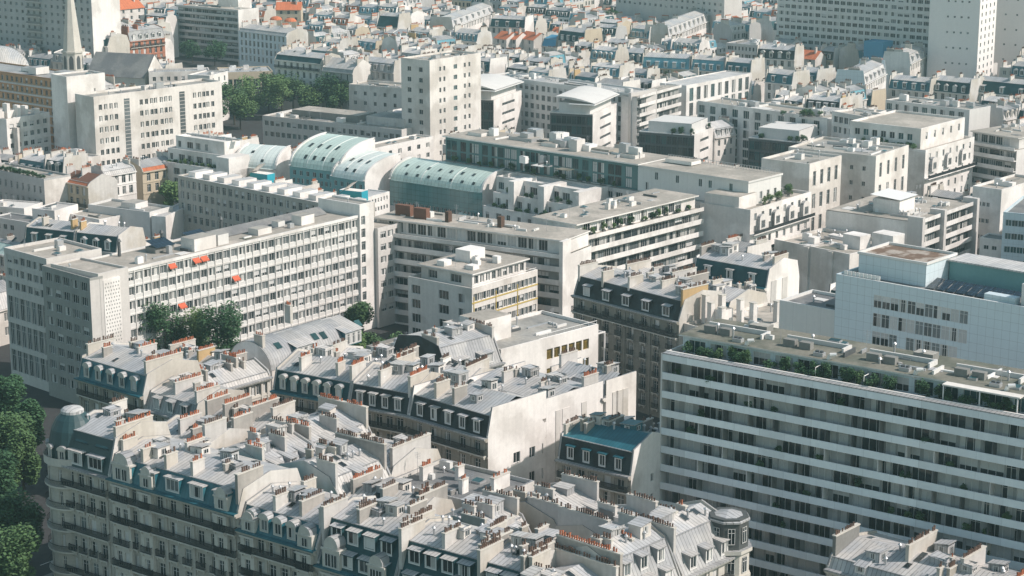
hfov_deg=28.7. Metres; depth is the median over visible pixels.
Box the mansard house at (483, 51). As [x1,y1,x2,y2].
[476,48,509,53]
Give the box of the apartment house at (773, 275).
[694,239,798,302]
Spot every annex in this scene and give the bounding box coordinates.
[779,289,834,336]
[979,233,1001,257]
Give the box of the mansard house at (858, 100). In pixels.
[819,88,862,107]
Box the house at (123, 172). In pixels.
[87,157,136,199]
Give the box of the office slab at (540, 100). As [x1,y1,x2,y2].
[498,70,656,143]
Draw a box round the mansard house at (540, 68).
[528,61,566,77]
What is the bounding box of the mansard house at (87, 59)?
[83,53,92,69]
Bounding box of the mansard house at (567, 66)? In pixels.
[548,57,583,78]
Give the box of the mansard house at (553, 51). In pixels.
[530,46,565,62]
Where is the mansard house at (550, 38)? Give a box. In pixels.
[541,30,557,52]
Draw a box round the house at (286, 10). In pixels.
[275,0,302,27]
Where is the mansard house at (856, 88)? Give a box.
[829,79,867,106]
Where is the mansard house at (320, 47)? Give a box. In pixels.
[312,41,341,52]
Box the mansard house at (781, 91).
[774,86,790,97]
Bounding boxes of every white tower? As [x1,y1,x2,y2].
[51,66,105,148]
[218,0,251,7]
[926,0,996,77]
[994,0,1023,76]
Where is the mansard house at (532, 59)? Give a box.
[523,51,560,65]
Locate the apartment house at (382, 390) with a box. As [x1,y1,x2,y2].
[349,352,442,439]
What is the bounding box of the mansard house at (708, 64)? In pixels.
[690,50,734,74]
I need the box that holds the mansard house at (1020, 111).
[1016,101,1023,123]
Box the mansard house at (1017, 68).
[1009,55,1023,78]
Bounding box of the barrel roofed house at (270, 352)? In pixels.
[231,301,362,394]
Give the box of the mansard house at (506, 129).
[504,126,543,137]
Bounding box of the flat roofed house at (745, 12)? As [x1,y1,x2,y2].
[742,10,747,15]
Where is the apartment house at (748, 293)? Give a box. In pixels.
[684,268,767,313]
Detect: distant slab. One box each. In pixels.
[616,0,741,33]
[776,0,929,76]
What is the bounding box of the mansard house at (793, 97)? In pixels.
[783,89,807,107]
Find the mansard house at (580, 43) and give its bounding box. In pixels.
[574,37,601,53]
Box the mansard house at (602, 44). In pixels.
[592,41,617,47]
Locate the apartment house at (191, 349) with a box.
[168,336,247,366]
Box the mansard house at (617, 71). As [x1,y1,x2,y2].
[590,57,634,79]
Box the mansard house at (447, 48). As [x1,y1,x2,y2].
[441,46,450,51]
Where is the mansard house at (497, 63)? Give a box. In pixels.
[481,52,507,73]
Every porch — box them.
[246,163,274,182]
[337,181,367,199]
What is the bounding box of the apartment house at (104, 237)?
[75,217,145,255]
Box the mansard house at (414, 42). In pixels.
[398,36,427,50]
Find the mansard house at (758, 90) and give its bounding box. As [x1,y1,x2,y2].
[751,78,764,101]
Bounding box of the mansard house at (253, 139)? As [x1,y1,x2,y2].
[220,134,258,146]
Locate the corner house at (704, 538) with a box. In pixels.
[617,499,751,575]
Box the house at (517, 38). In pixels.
[511,27,526,48]
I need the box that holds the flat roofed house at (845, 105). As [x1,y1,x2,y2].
[842,102,885,112]
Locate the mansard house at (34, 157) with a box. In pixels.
[18,146,44,168]
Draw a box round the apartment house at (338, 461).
[279,428,394,496]
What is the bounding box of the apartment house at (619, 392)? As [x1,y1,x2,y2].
[550,346,635,419]
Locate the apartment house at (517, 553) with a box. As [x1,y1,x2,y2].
[476,531,555,575]
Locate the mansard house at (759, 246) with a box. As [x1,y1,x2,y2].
[721,234,771,254]
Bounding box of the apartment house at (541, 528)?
[500,513,575,542]
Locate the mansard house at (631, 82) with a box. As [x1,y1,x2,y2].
[594,73,640,87]
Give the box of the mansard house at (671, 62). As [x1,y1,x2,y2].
[642,48,695,74]
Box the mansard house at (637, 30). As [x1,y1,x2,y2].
[629,21,651,42]
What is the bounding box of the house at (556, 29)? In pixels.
[552,24,561,32]
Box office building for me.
[4,237,101,391]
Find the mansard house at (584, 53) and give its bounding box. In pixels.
[561,46,589,64]
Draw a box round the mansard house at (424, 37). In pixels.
[416,33,436,43]
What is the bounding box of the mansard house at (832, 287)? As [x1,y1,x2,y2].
[829,282,835,292]
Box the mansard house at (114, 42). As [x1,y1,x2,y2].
[103,30,129,52]
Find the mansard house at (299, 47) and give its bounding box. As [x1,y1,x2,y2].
[288,41,312,51]
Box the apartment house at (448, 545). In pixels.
[397,514,512,575]
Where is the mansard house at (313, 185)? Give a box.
[273,176,319,188]
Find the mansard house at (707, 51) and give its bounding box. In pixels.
[679,47,710,54]
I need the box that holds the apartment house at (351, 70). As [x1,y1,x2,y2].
[321,53,372,109]
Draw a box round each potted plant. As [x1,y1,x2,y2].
[685,426,696,433]
[697,409,704,416]
[705,375,715,382]
[744,401,751,407]
[771,406,777,411]
[774,445,782,451]
[780,521,785,527]
[802,490,810,495]
[815,454,823,459]
[836,397,845,405]
[854,476,861,486]
[888,506,894,513]
[902,471,911,477]
[904,510,912,517]
[915,511,924,520]
[920,435,933,442]
[945,461,954,466]
[959,483,967,489]
[961,522,971,530]
[982,527,990,534]
[1001,514,1012,519]
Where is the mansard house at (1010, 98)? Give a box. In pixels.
[1005,94,1012,102]
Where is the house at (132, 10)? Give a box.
[120,0,144,21]
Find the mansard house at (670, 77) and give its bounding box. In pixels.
[648,71,683,81]
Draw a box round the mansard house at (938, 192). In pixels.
[926,182,968,200]
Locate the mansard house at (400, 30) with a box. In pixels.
[392,28,406,35]
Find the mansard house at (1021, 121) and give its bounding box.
[1017,116,1023,125]
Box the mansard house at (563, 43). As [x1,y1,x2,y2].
[557,41,569,50]
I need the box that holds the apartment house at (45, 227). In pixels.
[23,213,78,243]
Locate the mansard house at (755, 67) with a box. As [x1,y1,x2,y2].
[724,53,764,80]
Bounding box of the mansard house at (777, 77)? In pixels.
[764,64,809,101]
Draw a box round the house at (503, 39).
[494,27,515,48]
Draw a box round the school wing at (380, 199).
[365,189,389,215]
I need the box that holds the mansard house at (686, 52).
[668,49,692,53]
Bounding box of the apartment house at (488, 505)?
[445,486,531,532]
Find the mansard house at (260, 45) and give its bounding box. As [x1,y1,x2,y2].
[238,19,307,73]
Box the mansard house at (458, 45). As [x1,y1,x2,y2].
[450,38,480,51]
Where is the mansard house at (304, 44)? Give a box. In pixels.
[287,40,315,48]
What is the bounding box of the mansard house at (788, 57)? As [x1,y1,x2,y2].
[756,39,803,70]
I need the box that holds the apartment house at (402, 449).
[351,431,440,476]
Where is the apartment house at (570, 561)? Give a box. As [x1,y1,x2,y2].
[521,542,618,575]
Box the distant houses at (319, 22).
[121,0,777,66]
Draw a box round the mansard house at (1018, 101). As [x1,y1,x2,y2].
[1004,96,1023,106]
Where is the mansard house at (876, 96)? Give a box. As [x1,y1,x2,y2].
[859,83,885,109]
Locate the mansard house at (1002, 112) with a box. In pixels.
[988,98,1018,127]
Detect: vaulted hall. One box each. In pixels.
[237,142,290,179]
[289,132,374,191]
[330,148,400,194]
[389,156,504,216]
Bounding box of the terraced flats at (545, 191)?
[483,155,611,223]
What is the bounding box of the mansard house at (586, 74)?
[573,66,609,81]
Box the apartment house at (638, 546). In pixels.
[556,516,680,575]
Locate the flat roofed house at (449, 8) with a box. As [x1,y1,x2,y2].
[444,4,460,11]
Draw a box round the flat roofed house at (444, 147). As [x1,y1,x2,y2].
[442,144,445,152]
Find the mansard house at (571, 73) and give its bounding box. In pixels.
[568,63,583,78]
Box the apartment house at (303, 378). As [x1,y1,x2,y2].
[270,343,371,413]
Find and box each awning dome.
[270,16,281,26]
[284,18,295,21]
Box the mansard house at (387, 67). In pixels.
[358,51,403,81]
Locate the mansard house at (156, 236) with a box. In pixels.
[153,233,171,239]
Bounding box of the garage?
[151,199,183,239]
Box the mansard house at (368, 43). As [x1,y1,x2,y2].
[357,33,383,52]
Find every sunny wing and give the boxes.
[699,188,814,252]
[849,110,976,195]
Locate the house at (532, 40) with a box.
[523,28,543,52]
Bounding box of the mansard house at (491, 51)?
[481,48,513,59]
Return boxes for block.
[0,0,120,57]
[42,263,105,404]
[89,207,359,349]
[176,1,258,61]
[178,169,374,235]
[349,80,401,113]
[374,202,590,324]
[374,218,400,327]
[442,125,782,207]
[532,188,703,269]
[621,84,681,146]
[659,307,1023,575]
[660,70,751,116]
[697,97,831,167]
[774,221,904,292]
[826,185,979,255]
[863,39,892,58]
[885,94,990,135]
[970,123,1023,185]
[1001,196,1023,261]
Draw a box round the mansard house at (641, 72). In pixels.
[634,62,659,78]
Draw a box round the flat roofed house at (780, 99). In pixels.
[771,97,783,102]
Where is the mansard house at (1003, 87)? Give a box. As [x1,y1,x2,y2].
[973,70,1023,103]
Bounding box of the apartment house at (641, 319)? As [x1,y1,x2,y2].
[570,259,721,417]
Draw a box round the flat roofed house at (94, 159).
[64,147,100,165]
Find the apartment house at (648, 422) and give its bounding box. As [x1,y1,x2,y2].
[624,414,659,432]
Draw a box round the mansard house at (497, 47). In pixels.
[487,43,525,52]
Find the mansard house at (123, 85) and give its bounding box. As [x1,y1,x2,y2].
[116,82,135,88]
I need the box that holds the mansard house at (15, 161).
[9,153,21,163]
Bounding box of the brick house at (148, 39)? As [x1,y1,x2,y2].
[121,24,165,60]
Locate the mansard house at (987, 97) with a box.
[980,90,1023,104]
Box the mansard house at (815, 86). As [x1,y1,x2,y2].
[795,79,832,95]
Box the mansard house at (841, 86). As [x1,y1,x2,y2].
[819,81,849,94]
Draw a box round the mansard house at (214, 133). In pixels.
[203,131,234,137]
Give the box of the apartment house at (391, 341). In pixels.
[366,332,406,353]
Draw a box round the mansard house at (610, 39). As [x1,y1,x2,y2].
[604,34,638,44]
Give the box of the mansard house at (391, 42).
[381,30,415,53]
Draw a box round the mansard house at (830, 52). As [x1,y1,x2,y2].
[820,42,845,71]
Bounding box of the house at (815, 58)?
[804,46,826,68]
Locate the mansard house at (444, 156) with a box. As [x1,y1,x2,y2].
[440,153,445,160]
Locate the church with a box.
[61,0,162,85]
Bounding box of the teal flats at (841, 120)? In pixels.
[831,108,879,138]
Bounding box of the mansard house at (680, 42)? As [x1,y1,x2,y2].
[671,34,710,53]
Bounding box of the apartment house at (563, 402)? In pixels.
[469,361,602,482]
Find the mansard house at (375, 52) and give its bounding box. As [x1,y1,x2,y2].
[357,45,381,56]
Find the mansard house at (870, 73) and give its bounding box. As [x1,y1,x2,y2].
[835,56,887,88]
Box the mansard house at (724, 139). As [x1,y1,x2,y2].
[707,116,736,165]
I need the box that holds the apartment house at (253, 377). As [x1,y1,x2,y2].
[199,350,273,404]
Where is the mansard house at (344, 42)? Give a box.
[323,34,357,50]
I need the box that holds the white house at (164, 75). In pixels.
[148,65,208,84]
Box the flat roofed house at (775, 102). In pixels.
[765,101,796,106]
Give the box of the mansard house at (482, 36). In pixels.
[453,24,491,48]
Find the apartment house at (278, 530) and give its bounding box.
[235,473,348,575]
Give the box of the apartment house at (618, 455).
[554,412,659,505]
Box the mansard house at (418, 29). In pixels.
[407,22,445,37]
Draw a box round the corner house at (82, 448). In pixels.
[43,395,170,575]
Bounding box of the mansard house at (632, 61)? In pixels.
[606,59,634,63]
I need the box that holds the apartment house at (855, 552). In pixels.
[823,521,1023,575]
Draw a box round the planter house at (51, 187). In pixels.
[0,162,70,204]
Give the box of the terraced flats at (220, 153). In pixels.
[163,130,249,204]
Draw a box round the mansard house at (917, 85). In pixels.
[887,70,939,98]
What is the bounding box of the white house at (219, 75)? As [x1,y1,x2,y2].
[188,67,229,120]
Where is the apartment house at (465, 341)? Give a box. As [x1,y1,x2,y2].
[394,317,505,368]
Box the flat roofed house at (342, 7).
[339,3,345,11]
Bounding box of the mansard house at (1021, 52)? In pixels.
[1019,47,1023,57]
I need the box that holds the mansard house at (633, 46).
[611,43,640,47]
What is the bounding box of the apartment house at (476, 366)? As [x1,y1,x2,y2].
[401,348,494,376]
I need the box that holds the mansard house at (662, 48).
[647,41,665,51]
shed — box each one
[0,198,42,215]
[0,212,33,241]
[32,202,77,220]
[70,209,121,226]
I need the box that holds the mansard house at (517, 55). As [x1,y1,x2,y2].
[508,47,534,62]
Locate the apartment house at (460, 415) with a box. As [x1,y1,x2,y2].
[405,368,545,484]
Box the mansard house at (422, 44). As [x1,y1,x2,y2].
[417,40,452,51]
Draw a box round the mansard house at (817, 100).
[804,89,852,108]
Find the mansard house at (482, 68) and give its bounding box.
[481,61,484,73]
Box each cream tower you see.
[401,50,480,160]
[761,149,841,230]
[788,130,908,204]
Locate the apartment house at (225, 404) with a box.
[204,389,295,432]
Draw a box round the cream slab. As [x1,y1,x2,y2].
[75,78,222,164]
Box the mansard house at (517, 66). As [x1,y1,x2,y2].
[505,58,536,72]
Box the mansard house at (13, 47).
[5,44,17,50]
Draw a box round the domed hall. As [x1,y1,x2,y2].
[0,46,28,65]
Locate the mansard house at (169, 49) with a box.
[164,33,173,61]
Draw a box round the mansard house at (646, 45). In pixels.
[632,41,653,48]
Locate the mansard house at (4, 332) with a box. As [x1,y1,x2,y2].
[0,272,9,345]
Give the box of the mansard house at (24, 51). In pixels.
[9,43,39,58]
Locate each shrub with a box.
[451,155,457,162]
[465,158,471,164]
[508,163,515,170]
[553,171,559,177]
[555,196,562,202]
[560,174,566,179]
[577,173,581,181]
[589,227,595,234]
[597,178,604,185]
[601,221,606,231]
[616,218,622,227]
[627,215,634,224]
[651,212,656,218]
[656,208,662,217]
[682,341,692,353]
[694,346,704,355]
[697,346,713,356]
[711,348,723,358]
[726,345,734,360]
[730,348,739,361]
[731,352,745,363]
[739,349,751,364]
[762,196,766,204]
[763,359,777,368]
[766,193,774,203]
[775,190,781,200]
[778,360,787,371]
[781,356,790,371]
[783,184,790,193]
[786,185,792,196]
[792,361,804,373]
[794,366,810,374]
[808,361,820,375]
[809,369,820,376]
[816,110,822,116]
[820,361,832,378]
[837,366,851,381]
[846,367,854,382]
[854,370,865,385]
[863,379,874,386]
[865,373,879,386]
[881,374,896,389]
[915,378,925,395]
[921,381,930,396]
[933,384,942,398]
[942,389,951,397]
[944,395,952,400]
[957,394,966,403]
[964,395,976,404]
[981,393,989,407]
[988,402,1004,409]
[998,397,1011,410]
[1006,404,1019,412]
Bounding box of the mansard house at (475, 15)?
[429,0,493,30]
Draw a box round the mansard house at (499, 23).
[489,11,533,42]
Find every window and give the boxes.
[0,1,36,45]
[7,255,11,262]
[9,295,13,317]
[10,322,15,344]
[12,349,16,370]
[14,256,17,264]
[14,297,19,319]
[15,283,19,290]
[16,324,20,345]
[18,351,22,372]
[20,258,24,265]
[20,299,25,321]
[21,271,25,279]
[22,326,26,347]
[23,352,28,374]
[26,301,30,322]
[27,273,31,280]
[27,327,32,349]
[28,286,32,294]
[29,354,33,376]
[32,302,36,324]
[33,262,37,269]
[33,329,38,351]
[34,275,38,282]
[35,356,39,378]
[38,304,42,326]
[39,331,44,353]
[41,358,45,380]
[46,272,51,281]
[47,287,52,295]
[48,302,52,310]
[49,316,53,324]
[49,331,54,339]
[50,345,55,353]
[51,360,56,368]
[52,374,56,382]
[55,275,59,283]
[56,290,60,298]
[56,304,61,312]
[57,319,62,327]
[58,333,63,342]
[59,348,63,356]
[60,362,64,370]
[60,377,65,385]
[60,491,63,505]
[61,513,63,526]
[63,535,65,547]
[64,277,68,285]
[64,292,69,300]
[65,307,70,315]
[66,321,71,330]
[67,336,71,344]
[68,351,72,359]
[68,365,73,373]
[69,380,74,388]
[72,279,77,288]
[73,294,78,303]
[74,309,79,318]
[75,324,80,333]
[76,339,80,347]
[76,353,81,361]
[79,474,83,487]
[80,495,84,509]
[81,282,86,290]
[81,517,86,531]
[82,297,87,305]
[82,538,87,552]
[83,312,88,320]
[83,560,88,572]
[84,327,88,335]
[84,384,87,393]
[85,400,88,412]
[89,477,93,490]
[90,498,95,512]
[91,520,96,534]
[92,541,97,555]
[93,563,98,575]
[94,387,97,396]
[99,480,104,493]
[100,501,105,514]
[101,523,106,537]
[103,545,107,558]
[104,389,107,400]
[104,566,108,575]
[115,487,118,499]
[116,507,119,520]
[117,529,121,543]
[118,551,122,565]
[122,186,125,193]
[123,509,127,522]
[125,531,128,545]
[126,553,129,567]
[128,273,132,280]
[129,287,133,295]
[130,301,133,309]
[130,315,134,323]
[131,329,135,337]
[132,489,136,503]
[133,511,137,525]
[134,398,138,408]
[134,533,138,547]
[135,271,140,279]
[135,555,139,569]
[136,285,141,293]
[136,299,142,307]
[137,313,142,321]
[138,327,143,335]
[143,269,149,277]
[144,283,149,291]
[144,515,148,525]
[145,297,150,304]
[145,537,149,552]
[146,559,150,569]
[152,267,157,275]
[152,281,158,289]
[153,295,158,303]
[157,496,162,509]
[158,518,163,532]
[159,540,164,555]
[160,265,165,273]
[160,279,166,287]
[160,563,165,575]
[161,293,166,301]
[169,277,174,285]
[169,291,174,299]
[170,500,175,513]
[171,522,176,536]
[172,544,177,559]
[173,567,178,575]
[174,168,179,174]
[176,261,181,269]
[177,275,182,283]
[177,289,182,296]
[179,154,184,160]
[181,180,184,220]
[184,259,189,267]
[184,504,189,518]
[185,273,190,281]
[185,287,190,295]
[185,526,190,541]
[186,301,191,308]
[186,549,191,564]
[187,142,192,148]
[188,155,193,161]
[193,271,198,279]
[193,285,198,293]
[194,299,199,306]
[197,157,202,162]
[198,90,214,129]
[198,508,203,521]
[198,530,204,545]
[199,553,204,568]
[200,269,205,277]
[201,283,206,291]
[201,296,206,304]
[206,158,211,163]
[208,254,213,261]
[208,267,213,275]
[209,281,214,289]
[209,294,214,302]
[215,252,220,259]
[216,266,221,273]
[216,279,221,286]
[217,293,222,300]
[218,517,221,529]
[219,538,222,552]
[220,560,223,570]
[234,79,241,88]
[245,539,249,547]
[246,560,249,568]
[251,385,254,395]
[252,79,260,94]
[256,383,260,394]
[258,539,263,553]
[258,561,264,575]
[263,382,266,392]
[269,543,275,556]
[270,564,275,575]
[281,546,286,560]
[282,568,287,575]
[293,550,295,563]
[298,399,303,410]
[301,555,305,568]
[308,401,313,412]
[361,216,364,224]
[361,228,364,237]
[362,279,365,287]
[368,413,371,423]
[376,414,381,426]
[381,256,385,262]
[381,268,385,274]
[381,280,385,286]
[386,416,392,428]
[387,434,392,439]
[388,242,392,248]
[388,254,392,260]
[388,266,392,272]
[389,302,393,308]
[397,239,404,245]
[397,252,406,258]
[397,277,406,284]
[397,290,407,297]
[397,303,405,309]
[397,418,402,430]
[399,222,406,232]
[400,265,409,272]
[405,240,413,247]
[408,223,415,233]
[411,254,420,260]
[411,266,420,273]
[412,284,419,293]
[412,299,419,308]
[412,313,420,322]
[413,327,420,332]
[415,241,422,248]
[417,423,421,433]
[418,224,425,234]
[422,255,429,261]
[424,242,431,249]
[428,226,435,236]
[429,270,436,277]
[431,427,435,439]
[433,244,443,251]
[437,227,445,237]
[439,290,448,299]
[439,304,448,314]
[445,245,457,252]
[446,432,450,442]
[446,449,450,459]
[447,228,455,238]
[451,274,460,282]
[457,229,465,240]
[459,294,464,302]
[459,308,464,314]
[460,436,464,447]
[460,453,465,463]
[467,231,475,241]
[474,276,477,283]
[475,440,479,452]
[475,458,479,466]
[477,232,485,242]
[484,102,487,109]
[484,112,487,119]
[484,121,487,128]
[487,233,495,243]
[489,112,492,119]
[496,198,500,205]
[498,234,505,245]
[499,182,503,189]
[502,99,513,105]
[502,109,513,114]
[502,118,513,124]
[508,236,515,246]
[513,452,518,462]
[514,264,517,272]
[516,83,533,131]
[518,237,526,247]
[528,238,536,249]
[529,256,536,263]
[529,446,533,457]
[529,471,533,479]
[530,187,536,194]
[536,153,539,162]
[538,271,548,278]
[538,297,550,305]
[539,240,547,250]
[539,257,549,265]
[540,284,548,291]
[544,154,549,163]
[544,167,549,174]
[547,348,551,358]
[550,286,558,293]
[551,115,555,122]
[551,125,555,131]
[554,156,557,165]
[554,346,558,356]
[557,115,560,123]
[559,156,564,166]
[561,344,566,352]
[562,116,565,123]
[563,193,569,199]
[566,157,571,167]
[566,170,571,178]
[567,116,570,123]
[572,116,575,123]
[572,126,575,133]
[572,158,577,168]
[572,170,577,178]
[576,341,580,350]
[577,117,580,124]
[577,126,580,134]
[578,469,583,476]
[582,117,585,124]
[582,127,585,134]
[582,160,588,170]
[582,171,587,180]
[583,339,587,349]
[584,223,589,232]
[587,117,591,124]
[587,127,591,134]
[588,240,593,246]
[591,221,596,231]
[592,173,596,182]
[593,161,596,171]
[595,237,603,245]
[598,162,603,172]
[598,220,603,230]
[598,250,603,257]
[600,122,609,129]
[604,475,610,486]
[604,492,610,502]
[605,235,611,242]
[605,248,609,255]
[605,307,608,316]
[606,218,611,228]
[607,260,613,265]
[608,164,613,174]
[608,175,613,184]
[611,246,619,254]
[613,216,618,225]
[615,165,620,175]
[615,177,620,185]
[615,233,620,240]
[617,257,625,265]
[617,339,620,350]
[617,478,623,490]
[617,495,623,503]
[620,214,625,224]
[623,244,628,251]
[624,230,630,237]
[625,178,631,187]
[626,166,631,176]
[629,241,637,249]
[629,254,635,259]
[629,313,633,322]
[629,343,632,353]
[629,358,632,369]
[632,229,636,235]
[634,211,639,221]
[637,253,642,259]
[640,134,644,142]
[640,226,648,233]
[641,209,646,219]
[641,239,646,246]
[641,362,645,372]
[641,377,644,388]
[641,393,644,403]
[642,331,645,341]
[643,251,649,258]
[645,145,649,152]
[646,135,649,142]
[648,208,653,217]
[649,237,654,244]
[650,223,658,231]
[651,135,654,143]
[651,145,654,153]
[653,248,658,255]
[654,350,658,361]
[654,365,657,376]
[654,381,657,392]
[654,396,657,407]
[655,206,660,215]
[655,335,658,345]
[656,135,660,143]
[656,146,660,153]
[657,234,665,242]
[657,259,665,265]
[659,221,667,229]
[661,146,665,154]
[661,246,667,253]
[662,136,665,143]
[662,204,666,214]
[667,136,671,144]
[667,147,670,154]
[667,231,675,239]
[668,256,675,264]
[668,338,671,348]
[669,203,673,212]
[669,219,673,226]
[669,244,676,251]
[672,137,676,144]
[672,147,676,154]
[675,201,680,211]
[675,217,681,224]
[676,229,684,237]
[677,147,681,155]
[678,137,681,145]
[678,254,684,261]
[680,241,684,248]
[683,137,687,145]
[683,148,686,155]
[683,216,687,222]
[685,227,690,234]
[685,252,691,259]
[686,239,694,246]
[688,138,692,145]
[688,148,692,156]
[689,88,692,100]
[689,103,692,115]
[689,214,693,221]
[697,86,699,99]
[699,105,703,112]
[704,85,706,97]
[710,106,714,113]
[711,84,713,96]
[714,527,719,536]
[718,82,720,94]
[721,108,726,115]
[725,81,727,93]
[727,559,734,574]
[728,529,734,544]
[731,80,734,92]
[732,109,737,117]
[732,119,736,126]
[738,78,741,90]
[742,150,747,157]
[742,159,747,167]
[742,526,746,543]
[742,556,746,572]
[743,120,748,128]
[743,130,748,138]
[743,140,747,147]
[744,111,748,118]
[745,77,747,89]
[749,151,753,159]
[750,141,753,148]
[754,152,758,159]
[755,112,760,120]
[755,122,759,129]
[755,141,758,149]
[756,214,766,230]
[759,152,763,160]
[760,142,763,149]
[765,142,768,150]
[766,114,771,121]
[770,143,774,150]
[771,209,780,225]
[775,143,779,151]
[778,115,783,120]
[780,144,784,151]
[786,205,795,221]
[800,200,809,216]
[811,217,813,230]
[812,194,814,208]
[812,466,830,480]
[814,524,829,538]
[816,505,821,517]
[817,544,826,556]
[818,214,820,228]
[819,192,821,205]
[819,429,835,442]
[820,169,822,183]
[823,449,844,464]
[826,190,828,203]
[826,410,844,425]
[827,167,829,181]
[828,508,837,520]
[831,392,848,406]
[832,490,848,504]
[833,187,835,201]
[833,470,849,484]
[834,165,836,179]
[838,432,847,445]
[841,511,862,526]
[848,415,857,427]
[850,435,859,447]
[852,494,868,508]
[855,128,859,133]
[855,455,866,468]
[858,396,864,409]
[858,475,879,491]
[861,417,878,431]
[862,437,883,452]
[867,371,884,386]
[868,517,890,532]
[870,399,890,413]
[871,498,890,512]
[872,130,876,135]
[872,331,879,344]
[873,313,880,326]
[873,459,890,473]
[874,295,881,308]
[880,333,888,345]
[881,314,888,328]
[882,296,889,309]
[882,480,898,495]
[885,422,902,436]
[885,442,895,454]
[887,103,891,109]
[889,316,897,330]
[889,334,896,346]
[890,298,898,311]
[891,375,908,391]
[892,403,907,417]
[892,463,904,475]
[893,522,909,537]
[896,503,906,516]
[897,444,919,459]
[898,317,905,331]
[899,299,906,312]
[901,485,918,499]
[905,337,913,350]
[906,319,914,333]
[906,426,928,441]
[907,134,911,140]
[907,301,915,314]
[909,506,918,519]
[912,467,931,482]
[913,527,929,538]
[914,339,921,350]
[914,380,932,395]
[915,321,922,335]
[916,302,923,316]
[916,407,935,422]
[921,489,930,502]
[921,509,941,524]
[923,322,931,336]
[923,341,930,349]
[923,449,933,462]
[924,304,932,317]
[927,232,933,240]
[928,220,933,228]
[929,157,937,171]
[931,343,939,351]
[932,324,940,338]
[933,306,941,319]
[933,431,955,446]
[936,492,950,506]
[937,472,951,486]
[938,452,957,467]
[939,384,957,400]
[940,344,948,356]
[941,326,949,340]
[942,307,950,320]
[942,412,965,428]
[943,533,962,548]
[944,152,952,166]
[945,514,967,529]
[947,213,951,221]
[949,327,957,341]
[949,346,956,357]
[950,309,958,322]
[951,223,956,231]
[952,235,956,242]
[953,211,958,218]
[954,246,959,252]
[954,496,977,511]
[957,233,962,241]
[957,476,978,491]
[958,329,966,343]
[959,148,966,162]
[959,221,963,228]
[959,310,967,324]
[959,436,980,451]
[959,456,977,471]
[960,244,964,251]
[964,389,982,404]
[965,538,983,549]
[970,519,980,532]
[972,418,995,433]
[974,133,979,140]
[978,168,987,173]
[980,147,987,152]
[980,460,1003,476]
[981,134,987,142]
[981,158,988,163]
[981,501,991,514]
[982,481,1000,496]
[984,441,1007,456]
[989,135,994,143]
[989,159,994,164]
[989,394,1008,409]
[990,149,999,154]
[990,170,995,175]
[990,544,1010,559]
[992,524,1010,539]
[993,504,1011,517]
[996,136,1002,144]
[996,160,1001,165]
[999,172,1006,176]
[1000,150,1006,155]
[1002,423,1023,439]
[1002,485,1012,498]
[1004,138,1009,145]
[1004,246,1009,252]
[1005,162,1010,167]
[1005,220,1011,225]
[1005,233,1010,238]
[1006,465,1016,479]
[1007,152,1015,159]
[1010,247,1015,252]
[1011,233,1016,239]
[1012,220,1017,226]
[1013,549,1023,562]
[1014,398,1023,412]
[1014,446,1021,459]
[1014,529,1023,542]
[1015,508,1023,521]
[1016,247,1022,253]
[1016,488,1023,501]
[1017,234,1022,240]
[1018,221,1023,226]
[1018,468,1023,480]
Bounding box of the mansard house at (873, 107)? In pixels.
[867,105,877,108]
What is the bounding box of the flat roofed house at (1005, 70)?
[999,60,1010,77]
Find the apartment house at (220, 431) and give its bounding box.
[167,408,252,448]
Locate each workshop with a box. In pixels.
[88,198,172,239]
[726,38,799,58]
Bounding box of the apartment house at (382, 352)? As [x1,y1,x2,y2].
[331,338,418,362]
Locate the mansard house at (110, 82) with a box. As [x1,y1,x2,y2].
[105,74,115,89]
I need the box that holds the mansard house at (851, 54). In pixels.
[839,39,863,68]
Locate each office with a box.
[262,106,411,147]
[374,134,433,159]
[408,245,537,333]
[459,308,604,373]
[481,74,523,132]
[550,86,619,146]
[639,115,713,162]
[748,121,822,169]
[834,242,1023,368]
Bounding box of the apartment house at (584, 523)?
[555,490,658,540]
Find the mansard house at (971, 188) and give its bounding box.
[969,180,980,195]
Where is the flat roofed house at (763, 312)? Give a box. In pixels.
[684,293,779,331]
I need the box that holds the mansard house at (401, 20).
[376,9,411,30]
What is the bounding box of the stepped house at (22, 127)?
[0,103,50,154]
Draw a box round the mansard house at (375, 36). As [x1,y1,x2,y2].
[358,34,381,39]
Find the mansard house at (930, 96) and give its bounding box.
[923,94,964,100]
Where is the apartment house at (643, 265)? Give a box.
[625,256,709,279]
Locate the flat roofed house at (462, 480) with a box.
[395,452,533,509]
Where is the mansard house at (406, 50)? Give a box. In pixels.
[400,42,436,57]
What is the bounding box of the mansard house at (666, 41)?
[660,34,679,50]
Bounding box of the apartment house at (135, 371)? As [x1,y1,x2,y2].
[74,333,201,412]
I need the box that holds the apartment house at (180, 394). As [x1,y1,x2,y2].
[145,372,244,420]
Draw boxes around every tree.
[0,374,26,417]
[0,411,37,458]
[0,449,18,498]
[0,487,45,549]
[0,522,41,575]
[3,428,41,499]
[15,398,45,445]
[139,301,190,349]
[158,180,178,205]
[178,39,201,62]
[178,306,211,347]
[196,300,243,352]
[202,39,227,65]
[222,80,248,124]
[222,99,227,116]
[226,93,259,129]
[236,74,270,114]
[257,72,284,112]
[261,74,293,110]
[276,71,305,108]
[296,84,323,106]
[308,71,341,107]
[326,79,348,108]
[344,301,374,334]
[353,331,367,348]
[362,332,384,348]
[385,331,402,339]
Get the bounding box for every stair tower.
[51,257,130,342]
[318,195,375,330]
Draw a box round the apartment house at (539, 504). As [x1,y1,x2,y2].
[512,469,599,532]
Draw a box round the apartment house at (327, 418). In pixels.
[260,392,371,445]
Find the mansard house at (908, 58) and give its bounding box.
[883,41,926,98]

